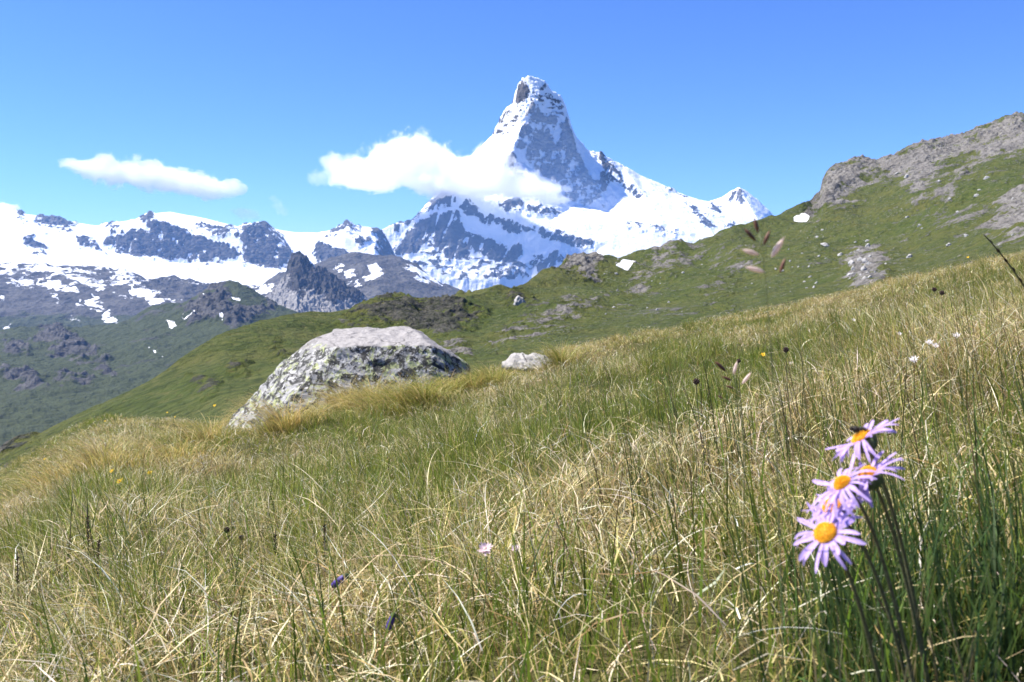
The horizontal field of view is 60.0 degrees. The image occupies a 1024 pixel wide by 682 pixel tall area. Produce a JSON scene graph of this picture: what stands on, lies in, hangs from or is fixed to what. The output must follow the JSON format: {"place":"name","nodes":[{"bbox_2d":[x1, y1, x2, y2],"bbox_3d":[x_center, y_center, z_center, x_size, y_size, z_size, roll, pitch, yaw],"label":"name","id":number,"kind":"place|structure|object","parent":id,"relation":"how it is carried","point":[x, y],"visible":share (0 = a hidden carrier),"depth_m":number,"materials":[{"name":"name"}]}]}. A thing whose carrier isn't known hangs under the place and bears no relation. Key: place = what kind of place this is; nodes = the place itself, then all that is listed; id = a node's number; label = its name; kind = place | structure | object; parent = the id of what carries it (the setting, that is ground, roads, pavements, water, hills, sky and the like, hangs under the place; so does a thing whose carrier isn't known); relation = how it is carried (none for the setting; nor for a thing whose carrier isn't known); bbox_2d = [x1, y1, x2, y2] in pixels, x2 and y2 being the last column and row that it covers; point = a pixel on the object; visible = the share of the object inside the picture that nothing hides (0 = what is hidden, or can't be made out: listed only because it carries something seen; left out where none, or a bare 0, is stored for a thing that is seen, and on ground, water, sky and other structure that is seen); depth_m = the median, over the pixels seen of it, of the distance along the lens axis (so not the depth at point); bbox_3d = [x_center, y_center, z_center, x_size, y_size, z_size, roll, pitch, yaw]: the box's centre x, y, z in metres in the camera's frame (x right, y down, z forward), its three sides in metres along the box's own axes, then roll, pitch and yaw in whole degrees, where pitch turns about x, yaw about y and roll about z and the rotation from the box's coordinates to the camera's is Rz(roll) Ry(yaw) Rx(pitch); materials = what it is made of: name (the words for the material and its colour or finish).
{"place":"outdoors","nodes":[
{"label":"outdoors","id":0,"kind":"place"},
{"bbox_2d":[0,280,301,446],"bbox_3d":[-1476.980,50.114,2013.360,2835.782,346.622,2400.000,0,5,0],"label":"valley ground","id":1,"kind":"structure","parent":0,"point":[53,374],"depth_m":2145.95,"materials":[{"name":"green plant"}]},
{"bbox_2d":[0,205,395,285],"bbox_3d":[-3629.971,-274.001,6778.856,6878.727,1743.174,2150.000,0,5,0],"label":"mountain range","id":2,"kind":"structure","parent":0,"point":[149,244],"depth_m":6760.16,"materials":[{"name":"white snow"}]},
{"bbox_2d":[0,252,465,329],"bbox_3d":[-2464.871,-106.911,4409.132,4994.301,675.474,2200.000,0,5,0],"label":"rocky slopes ground","id":3,"kind":"structure","parent":0,"point":[36,294],"depth_m":4434.32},
{"bbox_2d":[266,251,368,311],"bbox_3d":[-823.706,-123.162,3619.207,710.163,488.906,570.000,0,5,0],"label":"rocky mountain","id":4,"kind":"structure","parent":0,"point":[305,284],"depth_m":3511.18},
{"bbox_2d":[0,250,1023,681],"bbox_3d":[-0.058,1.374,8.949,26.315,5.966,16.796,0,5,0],"label":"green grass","id":5,"kind":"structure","parent":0,"point":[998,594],"depth_m":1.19,"materials":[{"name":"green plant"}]},
{"bbox_2d":[0,111,1023,469],"bbox_3d":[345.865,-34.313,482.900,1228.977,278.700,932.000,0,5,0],"label":"hill","id":6,"kind":"structure","parent":0,"point":[576,297],"depth_m":242.72,"materials":[{"name":"green plant"}]},
{"bbox_2d":[514,295,525,305],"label":"hillside boulder","id":7,"kind":"object","parent":6,"relation":"on","point":[518,300],"visible":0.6,"depth_m":238.70,"materials":[{"name":"grey stone"}]},
{"bbox_2d":[0,250,1023,681],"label":"meadow ground","id":8,"kind":"structure","parent":0,"point":[744,675],"depth_m":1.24,"materials":[{"name":"green plant"}]},
{"bbox_2d":[15,552,19,620],"bbox_3d":[-0.879,0.446,1.581,0.009,0.146,0.008,0,5,0],"label":"sedge spike","id":9,"kind":"object","parent":8,"relation":"on","point":[17,570],"visible":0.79,"depth_m":1.58,"materials":[{"name":"brown plant"}]},
{"bbox_2d":[64,490,72,582],"bbox_3d":[-0.844,0.368,1.685,0.030,0.209,0.008,0,5,0],"label":"sedge spike","id":10,"kind":"object","parent":8,"relation":"on","point":[70,536],"visible":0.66,"depth_m":1.68,"materials":[{"name":"plant"}]},
{"bbox_2d":[86,499,89,571],"bbox_3d":[-0.764,0.374,1.601,0.010,0.205,0.008,0,5,0],"label":"sedge spike","id":11,"kind":"object","parent":8,"relation":"on","point":[87,535],"visible":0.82,"depth_m":1.60,"materials":[{"name":"plant"}]},
{"bbox_2d":[96,537,100,580],"bbox_3d":[-0.731,0.416,1.570,0.013,0.147,0.008,2,6,23],"label":"sedge spike","id":12,"kind":"object","parent":8,"relation":"on","point":[98,543],"visible":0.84,"depth_m":1.56,"materials":[{"name":"brown plant"}]},
{"bbox_2d":[224,527,235,563],"bbox_3d":[-0.494,0.401,1.587,0.042,0.148,0.012,-5,7,-41],"label":"seed head","id":13,"kind":"object","parent":8,"relation":"on","point":[226,528],"visible":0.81,"depth_m":1.57},
{"bbox_2d":[239,535,253,577],"bbox_3d":[-0.462,0.403,1.570,0.042,0.129,0.010,-4,7,-40],"label":"seed head","id":14,"kind":"object","parent":8,"relation":"on","point":[240,536],"visible":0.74,"depth_m":1.56},
{"bbox_2d":[273,528,277,600],"bbox_3d":[-0.387,0.371,1.451,0.010,0.137,0.008,0,5,0],"label":"sedge spike","id":15,"kind":"object","parent":8,"relation":"on","point":[275,539],"visible":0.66,"depth_m":1.45,"materials":[{"name":"plant"}]},
{"bbox_2d":[322,520,326,586],"bbox_3d":[-0.304,0.351,1.440,0.008,0.135,0.008,0,5,0],"label":"sedge spike","id":16,"kind":"object","parent":8,"relation":"on","point":[324,530],"visible":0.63,"depth_m":1.44,"materials":[{"name":"brown plant"}]},
{"bbox_2d":[223,326,470,433],"bbox_3d":[-1.583,0.442,9.014,2.416,1.123,1.987,0,5,0],"label":"boulder","id":17,"kind":"object","parent":8,"relation":"on","point":[335,355],"visible":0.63,"depth_m":8.41,"materials":[{"name":"grey stone"}]},
{"bbox_2d":[331,573,373,633],"bbox_3d":[-0.198,0.339,1.108,0.055,0.105,0.013,-2,6,-20],"label":"violet bud","id":18,"kind":"object","parent":8,"relation":"on","point":[341,578],"visible":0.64,"depth_m":1.10,"materials":[{"name":"purple plant"}]},
{"bbox_2d":[386,612,426,681],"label":"violet bud","id":19,"kind":"object","parent":8,"relation":"on","point":[392,620],"visible":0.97,"depth_m":0.84,"materials":[{"name":"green plant"}]},
{"bbox_2d":[473,542,493,666],"bbox_3d":[-0.031,0.282,0.941,0.015,0.136,0.025,2,6,25],"label":"pink flower","id":20,"kind":"object","parent":8,"relation":"on","point":[484,548],"visible":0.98,"depth_m":0.94,"materials":[{"name":"green plant"}]},
{"bbox_2d":[511,545,528,639],"bbox_3d":[0.009,0.274,0.950,0.021,0.115,0.011,0,5,0],"label":"pink flower","id":21,"kind":"object","parent":8,"relation":"on","point":[512,549],"visible":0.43,"depth_m":0.95,"materials":[{"name":"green plant"}]},
{"bbox_2d":[501,352,549,370],"bbox_3d":[0.162,0.220,9.053,0.543,0.209,0.473,0,5,0],"label":"stone","id":22,"kind":"object","parent":8,"relation":"on","point":[515,357],"visible":0.56,"depth_m":8.91,"materials":[{"name":"grey stone"}]},
{"bbox_2d":[693,378,707,472],"bbox_3d":[0.328,0.156,1.544,0.043,0.189,0.012,-5,7,-42],"label":"seed head","id":23,"kind":"object","parent":8,"relation":"on","point":[696,381],"visible":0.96,"depth_m":1.53},
{"bbox_2d":[715,361,750,667],"bbox_3d":[0.189,0.154,0.740,0.024,0.283,0.076,3,6,33],"label":"grass panicle","id":24,"kind":"object","parent":8,"relation":"on","point":[720,366],"depth_m":0.71,"materials":[{"name":"green plant"}]},
{"bbox_2d":[736,359,748,452],"bbox_3d":[0.435,0.130,1.673,0.041,0.197,0.009,-4,7,-39],"label":"seed head","id":25,"kind":"object","parent":8,"relation":"on","point":[738,360],"visible":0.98,"depth_m":1.67},
{"bbox_2d":[741,218,785,681],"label":"grass panicle","id":26,"kind":"object","parent":8,"relation":"on","point":[777,247],"depth_m":0.47,"materials":[{"name":"green plant"}]},
{"bbox_2d":[783,347,794,444],"bbox_3d":[0.518,0.110,1.659,0.042,0.202,0.012,-5,7,-41],"label":"seed head","id":27,"kind":"object","parent":8,"relation":"on","point":[785,349],"visible":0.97,"depth_m":1.65},
{"bbox_2d":[793,499,879,681],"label":"aster flower","id":28,"kind":"object","parent":8,"relation":"on","point":[826,535],"visible":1,"depth_m":0.49,"materials":[{"name":"purple plant"}]},
{"bbox_2d":[793,672,910,681],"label":"leafy plant","id":29,"kind":"object","parent":8,"relation":"on","point":[902,679],"visible":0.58,"depth_m":0.64,"materials":[{"name":"green plant"}]},
{"bbox_2d":[801,486,908,681],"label":"aster flower","id":30,"kind":"object","parent":8,"relation":"on","point":[880,587],"visible":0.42,"depth_m":0.55,"materials":[{"name":"purple plant"}]},
{"bbox_2d":[811,453,914,681],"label":"aster flower","id":31,"kind":"object","parent":8,"relation":"on","point":[845,485],"visible":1,"depth_m":0.50,"materials":[{"name":"purple plant"}]},
{"bbox_2d":[825,418,929,680],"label":"aster flower","id":32,"kind":"object","parent":8,"relation":"on","point":[866,442],"visible":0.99,"depth_m":0.53,"materials":[{"name":"purple plant"}]},
{"bbox_2d":[849,426,867,433],"bbox_3d":[0.206,0.053,0.528,0.012,0.005,0.008,0,5,0],"label":"bee","id":33,"kind":"object","parent":32,"relation":"on","point":[856,429],"visible":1,"depth_m":0.53,"materials":[{"name":"fur"}]},
{"bbox_2d":[852,451,929,681],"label":"aster flower","id":34,"kind":"object","parent":8,"relation":"on","point":[874,484],"visible":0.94,"depth_m":0.52,"materials":[{"name":"purple plant"}]},
{"bbox_2d":[904,355,918,386],"bbox_3d":[0.841,0.078,1.872,0.018,0.097,0.030,-4,7,-35],"label":"white flower","id":35,"kind":"object","parent":8,"relation":"on","point":[912,359],"visible":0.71,"depth_m":1.87,"materials":[{"name":"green plant"}]},
{"bbox_2d":[983,234,1023,286],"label":"plant stalk","id":36,"kind":"object","parent":8,"relation":"on","point":[1006,261],"visible":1,"depth_m":0.76,"materials":[{"name":"plant"}]},
{"bbox_2d":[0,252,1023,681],"bbox_3d":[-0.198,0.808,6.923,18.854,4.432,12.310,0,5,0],"label":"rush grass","id":37,"kind":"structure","parent":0,"point":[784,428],"depth_m":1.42,"materials":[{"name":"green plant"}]},
{"bbox_2d":[0,0,1023,232],"label":"sky","id":38,"kind":"structure","parent":0,"point":[312,116],"materials":[{"name":"blue"}]},
{"bbox_2d":[382,76,773,291],"bbox_3d":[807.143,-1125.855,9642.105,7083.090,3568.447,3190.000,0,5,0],"label":"mountain peak","id":39,"kind":"structure","parent":0,"point":[530,189],"depth_m":9219.56,"materials":[{"name":"white snow"}]}
]}

